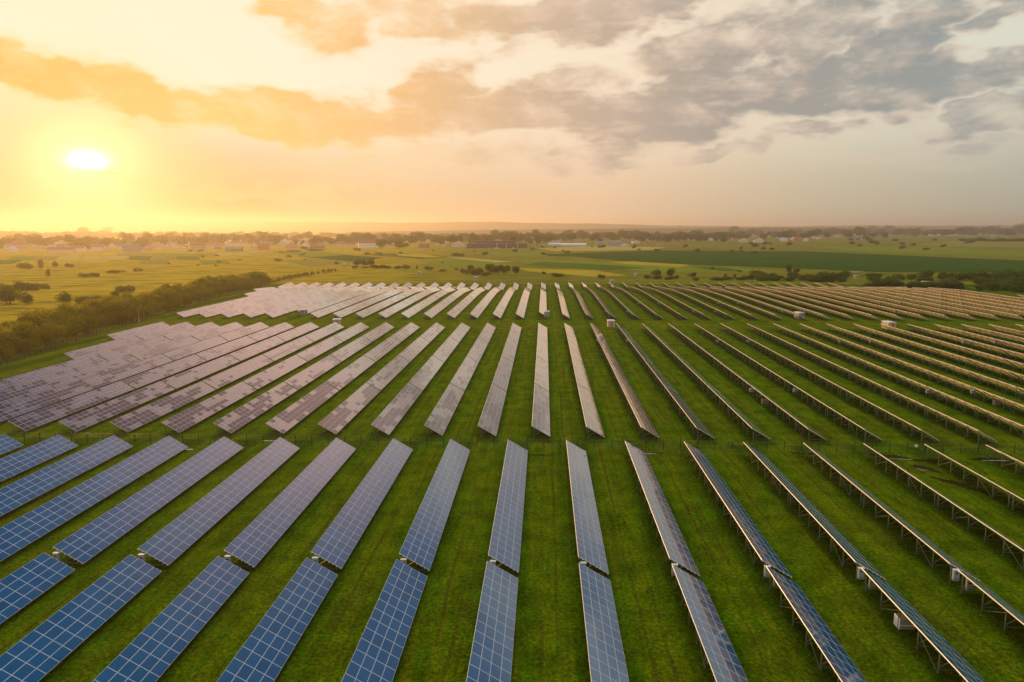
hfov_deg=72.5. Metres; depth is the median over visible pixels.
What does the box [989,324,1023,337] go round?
solar table
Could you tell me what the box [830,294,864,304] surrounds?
solar table
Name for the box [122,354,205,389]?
solar table
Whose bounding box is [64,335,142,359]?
solar table
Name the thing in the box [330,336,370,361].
solar table
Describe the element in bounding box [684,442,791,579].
solar table
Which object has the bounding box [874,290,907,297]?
solar table
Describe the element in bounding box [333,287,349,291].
solar table
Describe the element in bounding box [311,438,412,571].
solar table
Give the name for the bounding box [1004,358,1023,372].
solar table
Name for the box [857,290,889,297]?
solar table
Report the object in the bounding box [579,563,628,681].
solar table
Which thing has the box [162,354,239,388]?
solar table
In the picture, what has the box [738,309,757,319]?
solar table
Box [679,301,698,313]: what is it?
solar table
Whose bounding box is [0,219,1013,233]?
hills
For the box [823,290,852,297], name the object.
solar table
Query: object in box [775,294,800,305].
solar table
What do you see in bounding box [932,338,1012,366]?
solar table
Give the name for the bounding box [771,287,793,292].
solar table
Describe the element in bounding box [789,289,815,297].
solar table
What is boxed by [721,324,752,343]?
solar table
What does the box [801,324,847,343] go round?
solar table
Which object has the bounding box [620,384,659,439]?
solar table
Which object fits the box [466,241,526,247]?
warehouse
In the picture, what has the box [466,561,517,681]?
solar table
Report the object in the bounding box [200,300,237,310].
solar table
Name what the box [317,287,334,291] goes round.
solar table
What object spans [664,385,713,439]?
solar table
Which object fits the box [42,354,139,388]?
solar table
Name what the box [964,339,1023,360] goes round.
solar table
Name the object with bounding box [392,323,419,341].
solar table
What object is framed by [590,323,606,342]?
solar table
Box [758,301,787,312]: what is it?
solar table
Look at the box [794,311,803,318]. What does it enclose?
transformer kiosk
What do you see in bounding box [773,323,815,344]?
solar table
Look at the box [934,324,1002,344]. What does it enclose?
solar table
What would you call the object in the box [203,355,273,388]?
solar table
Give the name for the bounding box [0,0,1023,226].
sky
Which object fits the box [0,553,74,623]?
solar table
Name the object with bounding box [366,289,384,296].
solar table
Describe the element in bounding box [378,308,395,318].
solar table
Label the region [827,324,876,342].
solar table
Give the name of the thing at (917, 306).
solar table
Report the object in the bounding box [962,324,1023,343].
solar table
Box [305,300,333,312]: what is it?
solar table
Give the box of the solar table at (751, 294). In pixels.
[739,290,758,297]
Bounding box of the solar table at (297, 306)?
[284,300,314,312]
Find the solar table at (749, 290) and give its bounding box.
[740,287,759,293]
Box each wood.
[0,230,298,237]
[151,231,371,233]
[290,232,741,238]
[726,228,1023,233]
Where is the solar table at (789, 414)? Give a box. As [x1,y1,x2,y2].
[750,385,825,441]
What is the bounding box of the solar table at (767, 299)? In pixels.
[757,295,783,304]
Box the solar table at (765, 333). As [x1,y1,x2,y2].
[748,324,782,343]
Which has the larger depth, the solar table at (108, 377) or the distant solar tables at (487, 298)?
the distant solar tables at (487, 298)
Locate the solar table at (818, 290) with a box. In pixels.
[802,287,826,292]
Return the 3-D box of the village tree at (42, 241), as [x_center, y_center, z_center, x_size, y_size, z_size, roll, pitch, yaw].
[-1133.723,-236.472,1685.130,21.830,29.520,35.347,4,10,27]
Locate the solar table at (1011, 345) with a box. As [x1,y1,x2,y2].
[996,339,1023,352]
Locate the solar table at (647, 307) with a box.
[639,301,652,312]
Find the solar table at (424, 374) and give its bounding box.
[409,356,443,389]
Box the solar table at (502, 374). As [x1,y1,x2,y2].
[492,356,512,390]
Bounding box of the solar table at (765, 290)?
[755,287,776,293]
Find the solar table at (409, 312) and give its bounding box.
[401,308,416,318]
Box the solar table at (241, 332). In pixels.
[220,322,268,340]
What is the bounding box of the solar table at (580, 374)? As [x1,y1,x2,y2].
[571,356,590,393]
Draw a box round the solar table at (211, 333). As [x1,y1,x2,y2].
[191,322,243,340]
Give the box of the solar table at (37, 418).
[8,381,133,431]
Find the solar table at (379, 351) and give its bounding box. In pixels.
[365,336,399,361]
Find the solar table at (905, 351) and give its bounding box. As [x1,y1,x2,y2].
[870,338,939,365]
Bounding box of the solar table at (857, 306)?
[839,301,876,313]
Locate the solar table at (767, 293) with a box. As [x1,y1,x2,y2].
[756,290,777,297]
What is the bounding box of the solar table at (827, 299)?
[812,295,843,304]
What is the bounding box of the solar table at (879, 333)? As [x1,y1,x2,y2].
[854,324,906,344]
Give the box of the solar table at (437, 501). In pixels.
[399,439,469,572]
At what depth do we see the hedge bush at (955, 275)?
565.13 m
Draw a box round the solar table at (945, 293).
[926,290,964,297]
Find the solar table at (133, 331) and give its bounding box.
[108,322,168,340]
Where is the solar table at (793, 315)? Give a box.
[782,309,805,318]
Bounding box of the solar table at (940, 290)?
[912,287,946,292]
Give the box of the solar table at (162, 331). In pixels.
[136,322,193,339]
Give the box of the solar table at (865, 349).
[840,338,903,364]
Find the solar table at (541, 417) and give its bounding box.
[532,384,549,438]
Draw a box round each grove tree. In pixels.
[467,268,482,274]
[480,271,491,275]
[485,264,495,272]
[492,264,504,274]
[501,265,510,274]
[512,266,519,274]
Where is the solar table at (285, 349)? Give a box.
[263,336,313,360]
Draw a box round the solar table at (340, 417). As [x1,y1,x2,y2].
[318,383,379,435]
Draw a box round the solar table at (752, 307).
[738,301,763,312]
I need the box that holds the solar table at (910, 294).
[891,290,926,297]
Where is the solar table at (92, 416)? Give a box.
[59,381,174,433]
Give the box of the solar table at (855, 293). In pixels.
[840,290,871,297]
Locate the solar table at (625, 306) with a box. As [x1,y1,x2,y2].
[619,301,632,313]
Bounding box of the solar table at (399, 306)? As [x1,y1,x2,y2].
[390,300,409,311]
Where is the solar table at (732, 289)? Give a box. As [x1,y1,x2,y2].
[724,287,741,292]
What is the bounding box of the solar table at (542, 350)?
[536,337,547,361]
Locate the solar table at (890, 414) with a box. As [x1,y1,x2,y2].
[839,386,939,442]
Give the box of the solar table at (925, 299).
[904,294,945,304]
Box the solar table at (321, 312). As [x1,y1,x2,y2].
[311,308,331,317]
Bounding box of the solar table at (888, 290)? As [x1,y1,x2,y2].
[865,287,893,292]
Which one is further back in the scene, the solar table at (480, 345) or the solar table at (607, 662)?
the solar table at (480, 345)
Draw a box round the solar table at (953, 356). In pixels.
[901,338,975,366]
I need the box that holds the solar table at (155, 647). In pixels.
[92,556,248,681]
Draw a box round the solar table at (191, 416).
[162,382,255,434]
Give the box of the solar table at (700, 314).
[694,309,710,319]
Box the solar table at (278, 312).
[266,308,289,317]
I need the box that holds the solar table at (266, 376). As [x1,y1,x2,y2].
[243,355,307,388]
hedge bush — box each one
[743,275,753,278]
[749,270,765,273]
[758,276,771,280]
[770,275,780,280]
[783,276,795,280]
[786,263,791,271]
[786,271,797,276]
[797,274,812,279]
[806,274,821,281]
[819,273,834,280]
[822,272,839,276]
[836,273,847,277]
[837,277,846,281]
[838,270,851,275]
[866,272,878,277]
[866,276,879,280]
[871,280,884,286]
[879,277,899,286]
[888,282,905,286]
[892,274,905,279]
[906,274,918,279]
[906,281,914,286]
[912,280,924,287]
[915,276,933,280]
[918,269,934,277]
[921,281,939,287]
[934,282,946,287]
[937,274,947,278]
[940,278,957,284]
[944,281,965,289]
[945,277,960,282]
[947,272,962,280]
[957,271,968,279]
[965,269,991,279]
[971,276,989,284]
[975,285,984,290]
[981,281,1000,290]
[990,270,1010,278]
[997,281,1015,290]
[999,267,1016,274]
[1008,285,1019,291]
[1014,286,1023,291]
[1017,282,1023,292]
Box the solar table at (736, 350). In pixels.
[718,338,756,362]
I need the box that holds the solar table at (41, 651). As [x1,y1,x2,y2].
[0,554,161,681]
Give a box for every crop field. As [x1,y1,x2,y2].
[0,260,21,263]
[7,256,35,259]
[32,256,57,259]
[47,260,79,263]
[56,256,81,259]
[66,253,84,255]
[78,260,108,263]
[80,256,104,259]
[83,253,100,255]
[99,253,116,255]
[104,256,128,259]
[117,253,133,255]
[129,256,151,259]
[135,253,149,255]
[140,260,168,263]
[151,253,166,255]
[152,256,175,259]
[167,253,183,255]
[177,256,199,259]
[184,253,199,255]
[199,253,216,255]
[199,260,229,263]
[216,253,234,255]
[233,253,251,255]
[271,251,349,256]
[283,259,352,265]
[301,255,380,260]
[363,253,447,258]
[396,253,438,256]
[421,260,518,266]
[448,257,508,262]
[488,252,547,255]
[513,259,783,271]
[520,268,627,276]
[527,262,640,269]
[539,246,664,250]
[539,253,586,255]
[565,250,1023,271]
[612,261,686,266]
[692,266,737,270]
[812,246,1023,256]
[919,241,1023,247]
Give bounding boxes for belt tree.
[0,319,13,327]
[0,329,22,349]
[0,343,13,358]
[2,343,13,359]
[5,320,38,351]
[14,309,41,326]
[16,328,42,351]
[17,339,31,354]
[21,306,50,315]
[33,318,54,341]
[34,310,51,320]
[37,308,66,320]
[38,323,67,344]
[38,330,56,348]
[53,322,72,340]
[54,301,84,316]
[62,314,76,333]
[63,316,86,336]
[65,322,80,338]
[69,311,83,331]
[75,297,106,310]
[78,304,95,317]
[78,314,98,333]
[92,308,102,327]
[93,314,108,329]
[99,295,111,303]
[100,312,116,326]
[101,307,111,325]
[102,298,125,314]
[111,298,133,311]
[112,310,122,324]
[116,296,134,319]
[120,310,131,323]
[121,291,133,299]
[123,305,143,321]
[127,295,141,316]
[134,293,154,304]
[136,306,144,318]
[137,297,145,313]
[138,290,151,298]
[142,305,154,317]
[146,301,163,314]
[150,289,163,296]
[151,294,165,311]
[159,290,173,307]
[160,287,177,297]
[161,283,180,291]
[165,301,172,311]
[176,288,194,299]
[182,293,190,305]
[187,278,205,284]
[200,280,212,288]
[205,275,217,280]
[213,277,227,285]
[230,281,240,291]
[239,276,250,282]
[250,272,261,280]
[261,276,268,283]
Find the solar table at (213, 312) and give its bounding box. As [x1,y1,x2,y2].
[199,308,225,317]
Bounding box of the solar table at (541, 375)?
[535,356,548,391]
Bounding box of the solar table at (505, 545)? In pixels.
[488,440,527,574]
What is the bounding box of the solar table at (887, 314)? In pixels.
[873,309,902,319]
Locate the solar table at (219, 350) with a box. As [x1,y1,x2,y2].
[197,336,256,360]
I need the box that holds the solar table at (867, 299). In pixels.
[849,295,884,304]
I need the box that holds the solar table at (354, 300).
[348,294,369,304]
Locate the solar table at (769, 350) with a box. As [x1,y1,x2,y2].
[748,338,788,365]
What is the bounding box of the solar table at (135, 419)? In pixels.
[110,381,215,433]
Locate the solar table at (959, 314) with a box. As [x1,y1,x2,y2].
[941,309,976,320]
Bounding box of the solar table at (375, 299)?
[367,294,387,303]
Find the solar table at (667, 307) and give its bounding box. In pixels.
[659,301,673,312]
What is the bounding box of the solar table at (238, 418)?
[213,382,296,434]
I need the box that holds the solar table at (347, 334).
[334,322,368,341]
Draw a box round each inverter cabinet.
[52,552,60,561]
[138,553,145,561]
[224,555,231,562]
[312,557,318,563]
[400,558,406,564]
[672,563,677,575]
[764,565,770,576]
[857,567,864,578]
[868,578,875,588]
[951,568,960,580]
[965,578,972,590]
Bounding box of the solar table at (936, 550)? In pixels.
[803,443,979,583]
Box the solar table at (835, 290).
[818,287,843,292]
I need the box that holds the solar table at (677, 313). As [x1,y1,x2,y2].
[672,309,686,318]
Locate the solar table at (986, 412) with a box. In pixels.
[928,387,1023,437]
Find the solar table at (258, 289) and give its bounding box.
[254,287,274,290]
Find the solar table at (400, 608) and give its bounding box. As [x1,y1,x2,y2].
[341,559,426,681]
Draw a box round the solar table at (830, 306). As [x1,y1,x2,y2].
[819,301,854,313]
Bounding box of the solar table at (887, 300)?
[867,294,902,304]
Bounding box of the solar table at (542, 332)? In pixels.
[538,323,547,341]
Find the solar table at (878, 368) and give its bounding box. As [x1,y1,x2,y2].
[858,358,937,395]
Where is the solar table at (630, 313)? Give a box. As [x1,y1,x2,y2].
[628,309,639,319]
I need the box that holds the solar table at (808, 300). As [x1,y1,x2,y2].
[793,294,823,305]
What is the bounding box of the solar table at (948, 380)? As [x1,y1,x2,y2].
[894,358,983,396]
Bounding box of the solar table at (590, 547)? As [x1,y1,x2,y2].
[566,440,608,575]
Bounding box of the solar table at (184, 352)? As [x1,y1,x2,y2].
[163,336,227,360]
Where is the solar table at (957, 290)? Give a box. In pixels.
[928,287,961,291]
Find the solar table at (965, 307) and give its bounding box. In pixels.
[942,301,990,312]
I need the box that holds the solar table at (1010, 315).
[986,309,1023,320]
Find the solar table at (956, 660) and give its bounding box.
[861,568,985,681]
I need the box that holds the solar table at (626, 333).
[616,323,636,342]
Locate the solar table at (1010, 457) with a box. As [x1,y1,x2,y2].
[986,445,1023,473]
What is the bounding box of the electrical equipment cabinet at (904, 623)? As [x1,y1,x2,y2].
[893,613,914,629]
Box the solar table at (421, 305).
[411,300,429,311]
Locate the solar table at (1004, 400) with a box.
[973,387,1023,412]
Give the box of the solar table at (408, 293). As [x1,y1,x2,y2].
[400,289,416,296]
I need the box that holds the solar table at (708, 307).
[699,301,720,313]
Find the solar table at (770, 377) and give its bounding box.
[749,357,801,393]
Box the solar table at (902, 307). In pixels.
[880,301,922,314]
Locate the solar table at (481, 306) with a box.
[475,300,487,311]
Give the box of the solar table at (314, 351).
[296,336,342,362]
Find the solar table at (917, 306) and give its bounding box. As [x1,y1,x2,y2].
[900,301,946,314]
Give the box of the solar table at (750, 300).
[738,294,761,303]
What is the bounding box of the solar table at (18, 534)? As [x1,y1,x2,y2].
[0,436,187,561]
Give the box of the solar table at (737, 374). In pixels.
[713,357,761,394]
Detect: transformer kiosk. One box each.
[300,309,307,314]
[332,318,341,324]
[607,319,614,326]
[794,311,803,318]
[882,320,896,328]
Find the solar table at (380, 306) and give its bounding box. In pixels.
[368,300,390,311]
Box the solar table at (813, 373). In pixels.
[785,358,844,391]
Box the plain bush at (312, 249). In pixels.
[307,248,324,250]
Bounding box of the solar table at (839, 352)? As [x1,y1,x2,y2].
[809,338,865,365]
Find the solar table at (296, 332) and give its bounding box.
[276,322,318,340]
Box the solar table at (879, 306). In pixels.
[860,301,899,313]
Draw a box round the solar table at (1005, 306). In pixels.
[983,301,1023,310]
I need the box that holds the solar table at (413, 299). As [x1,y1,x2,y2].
[405,294,422,303]
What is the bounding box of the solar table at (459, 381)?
[450,356,478,390]
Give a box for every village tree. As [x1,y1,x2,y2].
[0,238,9,243]
[8,237,18,242]
[12,233,23,239]
[26,235,42,245]
[33,237,49,248]
[44,237,53,245]
[62,234,74,243]
[69,238,85,245]
[76,227,90,231]
[81,236,92,242]
[88,236,98,243]
[98,239,111,245]
[102,237,117,245]
[103,226,113,231]
[117,232,135,243]
[119,239,126,243]
[135,239,146,246]
[136,238,149,243]
[142,232,153,239]
[149,236,158,242]
[157,236,167,244]
[166,232,176,241]
[175,235,189,243]
[181,232,195,237]
[194,237,206,242]
[205,235,212,242]
[216,234,226,242]
[225,233,235,239]
[231,235,241,241]
[243,233,255,243]
[255,231,269,236]
[269,235,281,245]
[303,231,312,237]
[310,237,318,243]
[318,236,326,242]
[324,237,335,245]
[335,237,342,241]
[336,234,347,240]
[342,239,351,242]
[349,232,361,240]
[366,234,376,238]
[375,239,386,248]
[380,232,389,239]
[387,237,393,245]
[391,233,400,238]
[393,238,403,248]
[397,243,408,247]
[403,234,414,245]
[410,235,419,244]
[414,231,427,241]
[432,234,444,245]
[445,234,455,241]
[452,235,464,242]
[459,233,468,240]
[468,232,478,242]
[482,234,493,240]
[489,229,499,240]
[495,232,504,240]
[500,235,507,240]
[504,231,509,240]
[507,230,517,237]
[509,234,516,241]
[515,232,524,242]
[525,232,532,237]
[525,237,533,243]
[532,229,540,235]
[533,234,541,245]
[538,234,548,242]
[546,234,553,240]
[558,233,568,241]
[563,229,572,234]
[566,233,576,242]
[578,231,587,240]
[589,233,599,240]
[606,232,615,240]
[610,235,619,240]
[617,230,629,239]
[626,233,633,239]
[632,229,642,235]
[632,235,639,240]
[638,235,646,241]
[640,231,652,239]
[648,235,656,240]
[662,233,673,241]
[673,233,684,241]
[683,232,690,239]
[690,229,703,234]
[692,233,702,240]
[711,235,719,240]
[714,231,722,240]
[720,233,727,241]
[724,232,737,239]
[728,226,740,232]
[735,231,745,238]
[746,228,755,233]
[754,230,764,234]
[778,231,790,238]
[795,228,803,233]
[804,229,819,239]
[813,228,822,237]
[823,231,830,236]
[824,227,837,232]
[831,229,842,234]
[840,230,852,236]
[845,231,854,236]
[854,226,865,232]
[855,231,865,235]
[877,228,885,235]
[891,228,904,234]
[902,228,913,234]
[908,228,922,235]
[922,231,931,235]
[929,229,942,235]
[939,229,949,234]
[947,229,961,235]
[956,227,973,235]
[968,230,978,234]
[978,226,995,233]
[995,228,1009,233]
[1000,229,1013,235]
[1012,225,1023,233]
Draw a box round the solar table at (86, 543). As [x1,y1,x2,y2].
[53,437,243,566]
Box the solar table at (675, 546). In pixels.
[625,441,699,577]
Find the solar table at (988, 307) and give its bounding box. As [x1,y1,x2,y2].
[962,301,1015,313]
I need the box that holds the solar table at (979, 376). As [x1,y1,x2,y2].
[930,358,1023,396]
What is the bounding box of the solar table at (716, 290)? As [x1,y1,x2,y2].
[709,287,723,292]
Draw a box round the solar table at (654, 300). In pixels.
[648,295,661,304]
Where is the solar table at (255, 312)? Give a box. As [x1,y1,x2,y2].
[243,308,268,318]
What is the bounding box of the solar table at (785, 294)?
[772,289,797,298]
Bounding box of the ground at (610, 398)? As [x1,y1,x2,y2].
[0,234,1023,681]
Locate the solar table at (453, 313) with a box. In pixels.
[447,308,459,317]
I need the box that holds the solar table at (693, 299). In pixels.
[684,294,701,303]
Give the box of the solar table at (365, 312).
[355,308,373,317]
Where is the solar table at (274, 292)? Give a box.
[262,289,287,296]
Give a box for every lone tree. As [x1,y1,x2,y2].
[37,258,43,267]
[45,268,49,276]
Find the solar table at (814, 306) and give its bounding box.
[799,301,831,313]
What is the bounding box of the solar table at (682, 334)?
[668,323,694,343]
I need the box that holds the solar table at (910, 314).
[895,309,927,320]
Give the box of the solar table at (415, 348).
[398,337,429,361]
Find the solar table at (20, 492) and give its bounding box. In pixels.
[0,435,132,515]
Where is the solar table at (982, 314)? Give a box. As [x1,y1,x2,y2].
[963,309,1000,320]
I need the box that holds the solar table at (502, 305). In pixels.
[497,301,506,311]
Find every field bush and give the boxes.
[0,285,25,304]
[12,280,34,290]
[17,262,32,268]
[17,292,33,303]
[26,282,40,290]
[39,283,50,289]
[54,290,73,302]
[65,263,73,267]
[73,295,87,304]
[84,295,101,300]
[106,270,126,272]
[110,290,120,295]
[113,285,135,292]
[359,258,366,264]
[367,259,374,264]
[550,273,562,276]
[650,269,661,274]
[651,275,661,278]
[666,268,675,275]
[710,277,725,279]
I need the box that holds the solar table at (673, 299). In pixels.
[666,295,678,305]
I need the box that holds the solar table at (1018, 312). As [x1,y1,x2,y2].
[1009,309,1023,314]
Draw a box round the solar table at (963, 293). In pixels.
[943,290,983,297]
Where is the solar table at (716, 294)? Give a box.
[705,289,721,298]
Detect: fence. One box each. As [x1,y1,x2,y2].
[0,270,337,365]
[4,432,1017,453]
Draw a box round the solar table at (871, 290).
[849,287,877,292]
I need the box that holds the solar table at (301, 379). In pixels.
[284,355,340,389]
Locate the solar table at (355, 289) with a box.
[348,287,364,291]
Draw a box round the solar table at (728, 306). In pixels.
[718,301,739,311]
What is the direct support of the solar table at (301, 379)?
on the ground at (610, 398)
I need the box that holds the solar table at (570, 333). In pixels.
[564,323,576,341]
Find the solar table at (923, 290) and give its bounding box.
[896,287,928,292]
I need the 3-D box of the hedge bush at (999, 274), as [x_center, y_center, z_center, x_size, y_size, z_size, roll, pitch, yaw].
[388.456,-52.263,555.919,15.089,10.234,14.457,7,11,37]
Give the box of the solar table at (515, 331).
[508,323,520,341]
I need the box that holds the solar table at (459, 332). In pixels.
[450,323,469,341]
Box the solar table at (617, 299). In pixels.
[612,295,622,304]
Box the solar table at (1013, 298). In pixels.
[999,295,1023,300]
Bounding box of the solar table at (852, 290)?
[833,287,860,292]
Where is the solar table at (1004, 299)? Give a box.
[980,295,1023,303]
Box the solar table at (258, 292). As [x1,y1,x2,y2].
[245,289,271,295]
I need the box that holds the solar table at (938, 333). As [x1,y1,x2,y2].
[907,324,970,345]
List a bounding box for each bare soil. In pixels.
[865,453,936,461]
[911,464,941,472]
[928,476,988,493]
[970,458,1013,461]
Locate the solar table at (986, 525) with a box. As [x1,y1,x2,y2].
[863,443,1023,569]
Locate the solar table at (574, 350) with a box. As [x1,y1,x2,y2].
[567,337,582,363]
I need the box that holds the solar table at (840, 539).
[743,442,884,581]
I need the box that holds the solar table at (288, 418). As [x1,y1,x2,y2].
[266,382,338,433]
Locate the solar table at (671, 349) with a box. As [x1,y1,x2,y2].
[658,338,687,363]
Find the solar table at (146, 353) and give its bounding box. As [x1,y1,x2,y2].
[130,336,199,359]
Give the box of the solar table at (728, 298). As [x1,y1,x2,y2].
[720,294,741,304]
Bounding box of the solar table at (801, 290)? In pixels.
[786,287,809,292]
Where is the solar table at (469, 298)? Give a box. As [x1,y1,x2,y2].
[462,294,475,303]
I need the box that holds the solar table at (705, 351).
[688,338,721,364]
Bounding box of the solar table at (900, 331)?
[881,324,939,345]
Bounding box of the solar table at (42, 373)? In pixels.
[2,354,105,386]
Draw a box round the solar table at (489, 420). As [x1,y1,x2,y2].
[478,383,505,437]
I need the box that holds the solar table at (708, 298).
[702,294,721,304]
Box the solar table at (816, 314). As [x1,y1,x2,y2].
[805,309,829,319]
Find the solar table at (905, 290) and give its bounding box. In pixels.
[880,287,910,292]
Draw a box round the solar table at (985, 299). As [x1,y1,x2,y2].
[961,295,1007,304]
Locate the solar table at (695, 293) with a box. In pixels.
[689,290,706,297]
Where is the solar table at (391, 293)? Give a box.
[383,289,400,296]
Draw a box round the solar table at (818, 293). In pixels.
[806,289,834,297]
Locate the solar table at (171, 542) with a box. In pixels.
[138,437,298,567]
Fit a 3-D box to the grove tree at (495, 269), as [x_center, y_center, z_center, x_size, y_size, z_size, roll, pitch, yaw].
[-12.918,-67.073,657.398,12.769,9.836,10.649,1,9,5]
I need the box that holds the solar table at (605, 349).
[597,337,617,364]
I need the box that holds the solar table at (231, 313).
[221,308,247,318]
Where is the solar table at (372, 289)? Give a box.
[364,287,378,291]
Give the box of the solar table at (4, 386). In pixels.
[0,380,13,391]
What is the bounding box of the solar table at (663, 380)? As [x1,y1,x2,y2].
[642,357,676,392]
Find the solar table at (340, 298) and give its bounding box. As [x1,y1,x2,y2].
[329,294,352,304]
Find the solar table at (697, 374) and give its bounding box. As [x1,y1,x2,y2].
[678,357,718,393]
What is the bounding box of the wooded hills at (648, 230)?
[341,228,1022,234]
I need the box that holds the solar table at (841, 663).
[766,566,866,681]
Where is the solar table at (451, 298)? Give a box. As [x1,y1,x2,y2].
[443,294,457,303]
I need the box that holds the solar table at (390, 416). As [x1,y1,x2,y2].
[371,383,421,434]
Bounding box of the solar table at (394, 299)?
[386,294,404,303]
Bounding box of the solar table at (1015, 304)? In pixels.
[1003,301,1023,307]
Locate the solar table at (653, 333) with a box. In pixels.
[642,323,664,343]
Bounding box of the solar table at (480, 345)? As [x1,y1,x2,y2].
[467,337,488,361]
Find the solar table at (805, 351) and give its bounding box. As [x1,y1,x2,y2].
[778,338,829,365]
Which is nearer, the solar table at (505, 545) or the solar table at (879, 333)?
the solar table at (505, 545)
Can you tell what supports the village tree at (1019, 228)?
on the ground at (610, 398)
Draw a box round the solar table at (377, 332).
[363,322,393,341]
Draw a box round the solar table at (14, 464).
[0,435,77,481]
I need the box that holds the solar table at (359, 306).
[347,300,371,311]
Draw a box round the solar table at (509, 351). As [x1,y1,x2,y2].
[502,337,517,361]
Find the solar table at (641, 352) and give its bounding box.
[627,337,652,364]
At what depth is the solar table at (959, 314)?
307.61 m
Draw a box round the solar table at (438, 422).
[424,383,463,435]
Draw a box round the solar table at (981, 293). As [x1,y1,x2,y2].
[960,290,1001,297]
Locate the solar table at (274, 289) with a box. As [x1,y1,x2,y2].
[270,287,289,290]
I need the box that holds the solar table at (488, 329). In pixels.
[479,323,495,341]
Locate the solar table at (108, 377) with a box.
[83,354,172,389]
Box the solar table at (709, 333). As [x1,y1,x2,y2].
[694,323,724,344]
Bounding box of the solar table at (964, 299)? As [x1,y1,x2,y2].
[942,295,986,304]
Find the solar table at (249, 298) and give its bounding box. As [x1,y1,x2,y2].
[234,294,265,302]
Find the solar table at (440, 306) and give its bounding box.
[432,300,448,311]
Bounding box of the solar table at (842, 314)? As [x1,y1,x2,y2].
[827,309,853,319]
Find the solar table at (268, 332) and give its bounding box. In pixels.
[248,322,293,340]
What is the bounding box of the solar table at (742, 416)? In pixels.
[707,385,769,440]
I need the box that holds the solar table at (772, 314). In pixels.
[760,309,781,318]
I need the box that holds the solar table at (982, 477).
[924,444,1023,510]
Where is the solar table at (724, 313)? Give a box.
[716,309,733,318]
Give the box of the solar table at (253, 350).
[229,336,285,360]
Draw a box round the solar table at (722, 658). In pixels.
[672,564,747,681]
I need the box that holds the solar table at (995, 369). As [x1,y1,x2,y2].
[967,358,1023,383]
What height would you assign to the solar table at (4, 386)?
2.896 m
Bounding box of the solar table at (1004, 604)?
[957,570,1023,630]
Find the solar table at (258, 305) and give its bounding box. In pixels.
[242,300,276,310]
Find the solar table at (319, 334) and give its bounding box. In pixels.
[305,322,343,341]
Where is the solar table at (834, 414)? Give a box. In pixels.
[794,385,881,441]
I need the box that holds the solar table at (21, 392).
[0,380,53,405]
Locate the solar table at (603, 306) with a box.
[599,301,610,313]
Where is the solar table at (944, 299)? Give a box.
[924,295,966,304]
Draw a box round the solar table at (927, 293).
[909,290,945,297]
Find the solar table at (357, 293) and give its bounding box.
[348,289,367,296]
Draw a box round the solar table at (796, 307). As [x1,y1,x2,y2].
[779,301,810,313]
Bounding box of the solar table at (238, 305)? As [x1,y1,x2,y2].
[221,300,256,310]
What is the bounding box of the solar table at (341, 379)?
[326,355,374,389]
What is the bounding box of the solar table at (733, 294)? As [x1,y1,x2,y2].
[722,289,740,297]
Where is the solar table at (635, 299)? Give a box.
[630,295,643,304]
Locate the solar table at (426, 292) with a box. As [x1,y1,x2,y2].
[418,289,432,296]
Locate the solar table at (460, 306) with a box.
[454,301,467,311]
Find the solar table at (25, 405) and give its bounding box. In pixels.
[0,381,94,422]
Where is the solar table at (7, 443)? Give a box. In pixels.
[0,434,22,454]
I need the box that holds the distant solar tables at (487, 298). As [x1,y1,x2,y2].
[277,282,1023,319]
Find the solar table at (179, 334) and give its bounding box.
[163,322,219,340]
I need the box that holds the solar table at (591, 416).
[577,384,604,438]
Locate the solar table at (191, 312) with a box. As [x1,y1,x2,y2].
[177,308,204,317]
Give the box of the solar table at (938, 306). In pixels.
[921,301,969,313]
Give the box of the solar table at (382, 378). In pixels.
[367,356,408,389]
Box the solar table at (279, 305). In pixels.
[263,300,295,311]
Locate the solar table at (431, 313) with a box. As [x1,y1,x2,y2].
[424,308,438,317]
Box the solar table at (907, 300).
[886,295,925,304]
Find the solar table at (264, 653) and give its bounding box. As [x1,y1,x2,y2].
[217,558,336,681]
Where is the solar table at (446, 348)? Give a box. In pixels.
[433,337,458,361]
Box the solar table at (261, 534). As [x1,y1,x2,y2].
[224,438,355,569]
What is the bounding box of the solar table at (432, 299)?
[424,294,439,303]
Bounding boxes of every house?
[7,244,19,251]
[12,240,27,248]
[30,244,40,248]
[46,247,75,252]
[54,240,68,244]
[56,244,66,246]
[70,246,86,251]
[91,244,104,250]
[108,243,115,248]
[122,244,141,251]
[142,245,153,249]
[152,243,163,247]
[161,245,172,249]
[166,242,177,245]
[178,245,187,249]
[190,243,205,249]
[206,243,217,247]
[225,246,242,251]
[250,242,256,249]
[257,243,268,249]
[285,243,297,248]
[310,244,324,247]
[333,242,343,245]
[341,243,354,245]
[358,239,379,247]
[419,243,428,247]
[451,241,465,246]
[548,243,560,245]
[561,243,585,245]
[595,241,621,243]
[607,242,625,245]
[739,238,748,241]
[753,238,763,241]
[945,234,968,235]
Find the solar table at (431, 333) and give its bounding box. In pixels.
[420,322,444,341]
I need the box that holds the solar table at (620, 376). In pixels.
[606,356,633,393]
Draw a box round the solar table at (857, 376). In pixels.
[821,358,893,394]
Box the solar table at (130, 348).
[97,335,170,359]
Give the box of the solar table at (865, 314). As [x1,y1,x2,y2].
[850,309,877,319]
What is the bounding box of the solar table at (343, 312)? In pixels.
[333,308,352,317]
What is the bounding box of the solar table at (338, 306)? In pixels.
[326,300,352,311]
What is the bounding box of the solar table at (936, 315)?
[918,309,950,320]
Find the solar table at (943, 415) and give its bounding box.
[883,386,996,442]
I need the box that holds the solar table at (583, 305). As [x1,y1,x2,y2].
[580,301,589,311]

